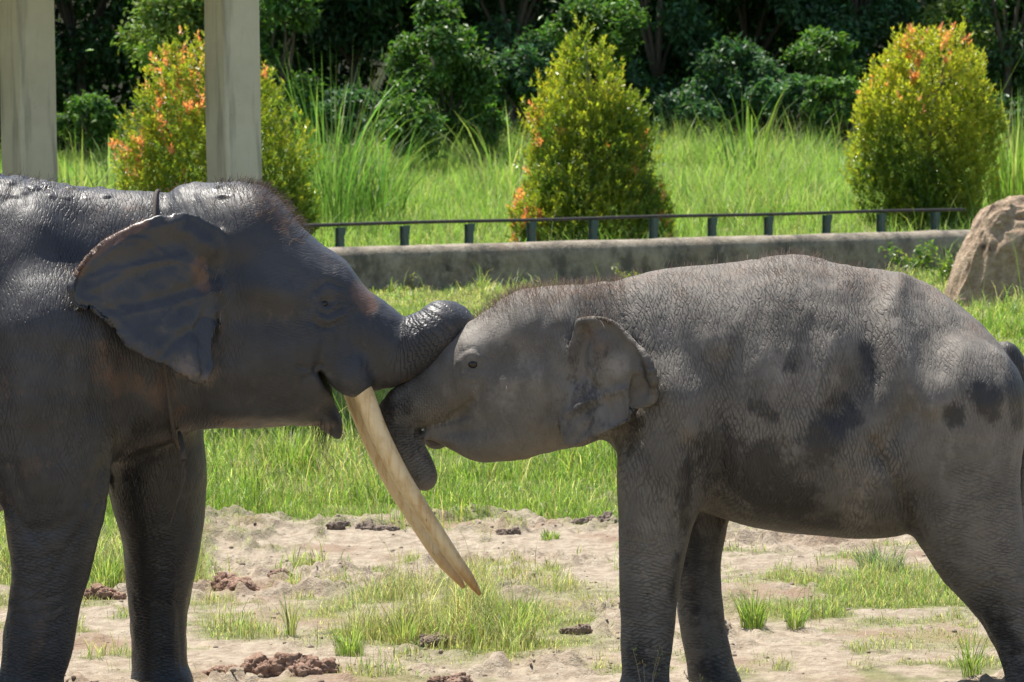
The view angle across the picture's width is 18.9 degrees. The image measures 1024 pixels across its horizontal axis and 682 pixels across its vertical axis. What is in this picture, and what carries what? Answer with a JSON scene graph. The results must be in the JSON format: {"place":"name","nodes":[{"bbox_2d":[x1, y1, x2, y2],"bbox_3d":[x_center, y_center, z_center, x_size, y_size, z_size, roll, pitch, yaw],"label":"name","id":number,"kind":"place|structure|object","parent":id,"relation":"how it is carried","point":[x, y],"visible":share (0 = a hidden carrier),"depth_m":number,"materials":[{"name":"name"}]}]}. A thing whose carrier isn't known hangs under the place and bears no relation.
{"place":"outdoors","nodes":[
{"label":"outdoors","id":0,"kind":"place"},
{"bbox_2d":[0,0,1023,681],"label":"ground","id":1,"kind":"structure","parent":0,"point":[788,642],"depth_m":14.49,"materials":[{"name":"beige soil"}]},
{"bbox_2d":[0,0,57,182],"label":"concrete column","id":2,"kind":"structure","parent":1,"relation":"on","point":[28,92],"depth_m":26.78,"materials":[{"name":"grey concrete"}]},
{"bbox_2d":[0,31,79,132],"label":"broadleaf tree","id":3,"kind":"object","parent":1,"relation":"on","point":[60,59],"visible":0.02,"depth_m":84.52,"materials":[{"name":"green plant"}]},
{"bbox_2d":[56,86,122,165],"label":"leafy shrub","id":4,"kind":"object","parent":1,"relation":"on","point":[100,126],"visible":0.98,"depth_m":78.54,"materials":[{"name":"green plant"}]},
{"bbox_2d":[57,125,130,188],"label":"reed clump","id":5,"kind":"object","parent":1,"relation":"on","point":[81,177],"visible":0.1,"depth_m":55.68,"materials":[{"name":"green plant"}]},
{"bbox_2d":[59,110,133,189],"bbox_3d":[-7.771,-3.379,59.662,2.932,2.402,3.332,0,4,17],"label":"reed clump","id":6,"kind":"object","parent":1,"relation":"on","point":[106,170],"visible":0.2,"depth_m":60.22,"materials":[{"name":"green plant"}]},
{"bbox_2d":[84,583,126,599],"bbox_3d":[-1.967,1.223,14.850,0.220,0.100,0.107,1,4,20],"label":"mud clod","id":7,"kind":"object","parent":1,"relation":"on","point":[99,590],"visible":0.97,"depth_m":14.82,"materials":[{"name":"soil"}]},
{"bbox_2d":[90,544,124,587],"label":"grass tuft","id":8,"kind":"object","parent":1,"relation":"on","point":[105,570],"visible":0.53,"depth_m":15.17,"materials":[{"name":"green plant"}]},
{"bbox_2d":[54,0,162,162],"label":"broadleaf tree","id":9,"kind":"object","parent":1,"relation":"on","point":[83,65],"visible":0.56,"depth_m":87.19,"materials":[{"name":"green plant"}]},
{"bbox_2d":[86,0,204,172],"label":"leafy shrub","id":10,"kind":"object","parent":1,"relation":"on","point":[167,16],"visible":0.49,"depth_m":71.04,"materials":[{"name":"green plant"}]},
{"bbox_2d":[108,23,323,235],"bbox_3d":[-4.995,-3.227,51.978,3.650,4.276,3.432,-1,3,0],"label":"pointed bush","id":11,"kind":"object","parent":1,"relation":"on","point":[150,140],"visible":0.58,"depth_m":51.42,"materials":[{"name":"green plant"}]},
{"bbox_2d":[201,664,240,675],"bbox_3d":[-1.210,1.380,12.646,0.225,0.104,0.126,-1,3,0],"label":"mud clod","id":12,"kind":"object","parent":1,"relation":"on","point":[223,668],"visible":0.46,"depth_m":12.62,"materials":[{"name":"soil"}]},
{"bbox_2d":[195,571,260,590],"bbox_3d":[-1.400,1.210,15.103,0.366,0.146,0.227,0,4,18],"label":"mud clod","id":13,"kind":"object","parent":1,"relation":"on","point":[222,580],"visible":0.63,"depth_m":15.06,"materials":[{"name":"soil"}]},
{"bbox_2d":[204,0,261,183],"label":"concrete column","id":14,"kind":"structure","parent":1,"relation":"on","point":[232,86],"depth_m":26.78,"materials":[{"name":"grey concrete"}]},
{"bbox_2d":[0,168,480,681],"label":"elephant","id":15,"kind":"object","parent":1,"relation":"on","point":[238,304],"visible":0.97,"depth_m":11.75},
{"bbox_2d":[153,189,186,528],"bbox_3d":[-1.339,0.056,12.017,0.113,1.303,0.624,-1,3,-7],"label":"neck rope","id":16,"kind":"object","parent":15,"relation":"hanging from","point":[183,455],"visible":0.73,"depth_m":11.78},
{"bbox_2d":[267,567,290,577],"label":"mud clod","id":17,"kind":"object","parent":1,"relation":"on","point":[279,570],"visible":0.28,"depth_m":15.47,"materials":[{"name":"soil"}]},
{"bbox_2d":[235,426,331,476],"bbox_3d":[-1.505,0.680,20.515,0.787,0.465,0.780,1,4,24],"label":"grass tuft","id":18,"kind":"object","parent":1,"relation":"on","point":[295,457],"visible":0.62,"depth_m":20.38,"materials":[{"name":"green plant"}]},
{"bbox_2d":[270,592,306,636],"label":"grass tuft","id":19,"kind":"object","parent":1,"relation":"on","point":[291,631],"visible":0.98,"depth_m":13.65,"materials":[{"name":"green plant"}]},
{"bbox_2d":[240,652,339,676],"bbox_3d":[-0.918,1.359,12.653,0.402,0.180,0.269,1,4,25],"label":"mud clod","id":20,"kind":"object","parent":1,"relation":"on","point":[299,664],"visible":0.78,"depth_m":12.58,"materials":[{"name":"soil"}]},
{"bbox_2d":[259,0,329,158],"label":"leafy shrub","id":21,"kind":"object","parent":1,"relation":"on","point":[302,16],"visible":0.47,"depth_m":73.37,"materials":[{"name":"green plant"}]},
{"bbox_2d":[326,520,350,529],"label":"mud clod","id":22,"kind":"object","parent":1,"relation":"on","point":[336,525],"visible":1,"depth_m":17.56,"materials":[{"name":"soil"}]},
{"bbox_2d":[268,0,413,144],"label":"broadleaf tree","id":23,"kind":"object","parent":1,"relation":"on","point":[358,32],"visible":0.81,"depth_m":88.67,"materials":[{"name":"green plant"}]},
{"bbox_2d":[323,619,368,656],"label":"grass tuft","id":24,"kind":"object","parent":1,"relation":"on","point":[350,649],"visible":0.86,"depth_m":13.08,"materials":[{"name":"green plant"}]},
{"bbox_2d":[307,80,387,160],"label":"leafy shrub","id":25,"kind":"object","parent":1,"relation":"on","point":[328,94],"visible":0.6,"depth_m":76.43,"materials":[{"name":"green plant"}]},
{"bbox_2d":[261,42,435,232],"bbox_3d":[-3.582,-3.899,57.832,4.863,3.720,4.941,-1,3,0],"label":"reed clump","id":26,"kind":"object","parent":1,"relation":"on","point":[338,191],"visible":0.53,"depth_m":57.68,"materials":[{"name":"green plant"}]},
{"bbox_2d":[355,520,399,530],"bbox_3d":[-0.782,1.071,17.487,0.266,0.096,0.150,1,4,24],"label":"mud clod","id":27,"kind":"object","parent":1,"relation":"on","point":[368,524],"visible":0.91,"depth_m":17.47,"materials":[{"name":"soil"}]},
{"bbox_2d":[308,112,455,221],"bbox_3d":[-2.928,-3.406,59.929,3.405,2.296,3.421,2,5,42],"label":"reed clump","id":28,"kind":"object","parent":1,"relation":"on","point":[382,195],"visible":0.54,"depth_m":59.69,"materials":[{"name":"green plant"}]},
{"bbox_2d":[382,608,430,643],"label":"grass tuft","id":29,"kind":"object","parent":1,"relation":"on","point":[402,632],"visible":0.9,"depth_m":13.43,"materials":[{"name":"green plant"}]},
{"bbox_2d":[372,91,449,172],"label":"leafy shrub","id":30,"kind":"object","parent":1,"relation":"on","point":[426,121],"visible":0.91,"depth_m":72.57,"materials":[{"name":"green plant"}]},
{"bbox_2d":[406,273,418,291],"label":"leafy weed","id":31,"kind":"object","parent":1,"relation":"on","point":[412,279],"visible":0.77,"depth_m":46.18,"materials":[{"name":"green plant"}]},
{"bbox_2d":[417,632,459,647],"bbox_3d":[-0.315,1.316,13.411,0.209,0.099,0.225,-1,3,0],"label":"mud clod","id":32,"kind":"object","parent":1,"relation":"on","point":[423,637],"visible":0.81,"depth_m":13.33,"materials":[{"name":"soil"}]},
{"bbox_2d":[380,0,504,161],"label":"vine covered shrub","id":33,"kind":"object","parent":1,"relation":"on","point":[464,63],"visible":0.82,"depth_m":75.45,"materials":[{"name":"green plant"}]},
{"bbox_2d":[427,671,472,681],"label":"mud clod","id":34,"kind":"object","parent":1,"relation":"on","point":[461,676],"visible":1,"depth_m":12.38,"materials":[{"name":"soil"}]},
{"bbox_2d":[453,102,512,156],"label":"leafy shrub","id":35,"kind":"object","parent":1,"relation":"on","point":[498,119],"visible":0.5,"depth_m":76.61,"materials":[{"name":"green plant"}]},
{"bbox_2d":[404,0,564,144],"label":"broadleaf tree","id":36,"kind":"object","parent":1,"relation":"on","point":[520,21],"visible":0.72,"depth_m":85.60,"materials":[{"name":"green plant"}]},
{"bbox_2d":[434,104,542,205],"bbox_3d":[0.095,-3.853,63.838,3.974,2.309,2.806,-1,3,0],"label":"reed clump","id":37,"kind":"object","parent":1,"relation":"on","point":[511,171],"visible":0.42,"depth_m":63.64,"materials":[{"name":"green plant"}]},
{"bbox_2d":[495,527,520,534],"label":"mud clod","id":38,"kind":"object","parent":1,"relation":"on","point":[509,531],"visible":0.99,"depth_m":17.09,"materials":[{"name":"soil"}]},
{"bbox_2d":[0,57,1023,269],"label":"tall grass","id":39,"kind":"structure","parent":1,"relation":"on","point":[804,177],"depth_m":63.86,"materials":[{"name":"green plant"}]},
{"bbox_2d":[0,0,1023,155],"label":"forest","id":40,"kind":"object","parent":1,"relation":"on","point":[126,76],"visible":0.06,"depth_m":95.10,"materials":[{"name":"green plant"}]},
{"bbox_2d":[476,583,550,645],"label":"grass tuft","id":41,"kind":"object","parent":1,"relation":"on","point":[518,616],"visible":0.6,"depth_m":13.44,"materials":[{"name":"green plant"}]},
{"bbox_2d":[483,25,574,144],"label":"leafy shrub","id":42,"kind":"object","parent":1,"relation":"on","point":[514,84],"visible":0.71,"depth_m":78.35,"materials":[{"name":"green plant"}]},
{"bbox_2d":[539,527,562,540],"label":"grass tuft","id":43,"kind":"object","parent":1,"relation":"on","point":[547,534],"visible":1,"depth_m":16.83,"materials":[{"name":"green plant"}]},
{"bbox_2d":[559,623,592,634],"bbox_3d":[0.295,1.304,13.702,0.153,0.096,0.106,-3,4,-34],"label":"mud clod","id":44,"kind":"object","parent":1,"relation":"on","point":[579,628],"visible":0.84,"depth_m":13.68,"materials":[{"name":"soil"}]},
{"bbox_2d":[569,511,611,524],"bbox_3d":[0.462,1.034,17.552,0.286,0.132,0.168,0,4,18],"label":"mud clod","id":45,"kind":"object","parent":1,"relation":"on","point":[605,516],"visible":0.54,"depth_m":17.51,"materials":[{"name":"soil"}]},
{"bbox_2d":[504,8,678,241],"bbox_3d":[1.392,-3.542,54.305,3.118,4.684,3.213,-1,3,0],"label":"pointed bush","id":46,"kind":"object","parent":1,"relation":"on","point":[617,128],"visible":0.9,"depth_m":53.76,"materials":[{"name":"green plant"}]},
{"bbox_2d":[535,0,650,100],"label":"leafy shrub","id":47,"kind":"object","parent":1,"relation":"on","point":[623,19],"visible":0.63,"depth_m":79.17,"materials":[{"name":"green plant"}]},
{"bbox_2d":[612,263,636,278],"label":"leafy weed","id":48,"kind":"object","parent":1,"relation":"on","point":[620,271],"visible":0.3,"depth_m":45.86,"materials":[{"name":"green plant"}]},
{"bbox_2d":[302,208,964,246],"bbox_3d":[1.120,-1.652,48.382,15.964,0.618,0.205,-3,4,-28],"label":"rail fence","id":49,"kind":"object","parent":1,"relation":"on","point":[531,225],"visible":0.59,"depth_m":48.78,"materials":[{"name":"grey metal"}]},
{"bbox_2d":[328,230,969,291],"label":"wall","id":50,"kind":"structure","parent":1,"relation":"on","point":[441,266],"depth_m":47.76,"materials":[{"name":"concrete"}]},
{"bbox_2d":[582,0,764,141],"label":"broadleaf tree","id":51,"kind":"object","parent":1,"relation":"on","point":[694,30],"visible":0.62,"depth_m":84.01,"materials":[{"name":"green plant"}]},
{"bbox_2d":[646,87,736,149],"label":"leafy shrub","id":52,"kind":"object","parent":1,"relation":"on","point":[689,107],"visible":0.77,"depth_m":79.40,"materials":[{"name":"green plant"}]},
{"bbox_2d":[379,245,1023,681],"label":"elephant calf","id":53,"kind":"object","parent":1,"relation":"on","point":[805,393],"visible":0.99,"depth_m":11.73},
{"bbox_2d":[679,31,788,147],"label":"leafy shrub","id":54,"kind":"object","parent":1,"relation":"on","point":[753,66],"visible":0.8,"depth_m":80.36,"materials":[{"name":"green plant"}]},
{"bbox_2d":[694,82,803,180],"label":"reed clump","id":55,"kind":"object","parent":1,"relation":"on","point":[746,142],"visible":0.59,"depth_m":69.41,"materials":[{"name":"green plant"}]},
{"bbox_2d":[649,0,850,143],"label":"broadleaf tree","id":56,"kind":"object","parent":1,"relation":"on","point":[763,13],"visible":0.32,"depth_m":88.65,"materials":[{"name":"green plant"}]},
{"bbox_2d":[728,586,774,629],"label":"grass tuft","id":57,"kind":"object","parent":1,"relation":"on","point":[749,620],"visible":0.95,"depth_m":13.62,"materials":[{"name":"green plant"}]},
{"bbox_2d":[742,69,844,139],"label":"leafy shrub","id":58,"kind":"object","parent":1,"relation":"on","point":[793,89],"visible":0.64,"depth_m":77.26,"materials":[{"name":"green plant"}]},
{"bbox_2d":[777,601,810,629],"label":"grass tuft","id":59,"kind":"object","parent":1,"relation":"on","point":[796,621],"visible":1,"depth_m":13.58,"materials":[{"name":"green plant"}]},
{"bbox_2d":[779,25,866,147],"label":"leafy shrub","id":60,"kind":"object","parent":1,"relation":"on","point":[819,51],"visible":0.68,"depth_m":79.25,"materials":[{"name":"green plant"}]},
{"bbox_2d":[795,70,873,152],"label":"leafy shrub","id":61,"kind":"object","parent":1,"relation":"on","point":[822,90],"visible":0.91,"depth_m":75.58,"materials":[{"name":"green plant"}]},
{"bbox_2d":[766,0,924,146],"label":"broadleaf tree","id":62,"kind":"object","parent":1,"relation":"on","point":[855,23],"visible":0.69,"depth_m":84.72,"materials":[{"name":"green plant"}]},
{"bbox_2d":[844,538,912,571],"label":"grass tuft","id":63,"kind":"object","parent":1,"relation":"on","point":[860,560],"visible":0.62,"depth_m":15.65,"materials":[{"name":"green plant"}]},
{"bbox_2d":[877,239,939,273],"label":"leafy weed","id":64,"kind":"object","parent":1,"relation":"on","point":[917,259],"visible":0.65,"depth_m":49.23,"materials":[{"name":"green plant"}]},
{"bbox_2d":[838,15,1009,231],"bbox_3d":[7.475,-3.831,55.939,3.071,4.208,3.014,-1,3,0],"label":"pointed bush","id":65,"kind":"object","parent":1,"relation":"on","point":[894,99],"visible":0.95,"depth_m":55.32,"materials":[{"name":"green plant"}]},
{"bbox_2d":[918,250,953,283],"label":"leafy weed","id":66,"kind":"object","parent":1,"relation":"on","point":[947,270],"visible":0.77,"depth_m":46.23,"materials":[{"name":"green plant"}]},
{"bbox_2d":[918,0,996,88],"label":"leafy shrub","id":67,"kind":"object","parent":1,"relation":"on","point":[945,11],"visible":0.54,"depth_m":83.17,"materials":[{"name":"green plant"}]},
{"bbox_2d":[946,625,992,677],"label":"grass tuft","id":68,"kind":"object","parent":1,"relation":"on","point":[968,663],"visible":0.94,"depth_m":12.28,"materials":[{"name":"green plant"}]},
{"bbox_2d":[944,195,1023,306],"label":"boulder","id":69,"kind":"object","parent":1,"relation":"on","point":[987,253],"visible":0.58,"depth_m":40.22,"materials":[{"name":"beige stone"}]},
{"bbox_2d":[949,80,1023,205],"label":"reed clump","id":70,"kind":"object","parent":1,"relation":"on","point":[1015,181],"visible":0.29,"depth_m":57.53,"materials":[{"name":"green plant"}]},
{"bbox_2d":[956,0,1023,107],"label":"broadleaf tree","id":71,"kind":"object","parent":1,"relation":"on","point":[1006,54],"visible":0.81,"depth_m":79.68,"materials":[{"name":"green plant"}]},
{"bbox_2d":[983,92,1023,146],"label":"leafy shrub","id":72,"kind":"object","parent":1,"relation":"on","point":[1008,103],"visible":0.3,"depth_m":77.63,"materials":[{"name":"green plant"}]},
{"bbox_2d":[0,229,1023,677],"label":"grass","id":73,"kind":"structure","parent":0,"point":[570,477],"depth_m":17.20,"materials":[{"name":"green plant"}]},
{"bbox_2d":[632,646,665,681],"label":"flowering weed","id":74,"kind":"object","parent":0,"point":[653,674],"visible":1,"depth_m":11.57,"materials":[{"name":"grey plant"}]}
]}

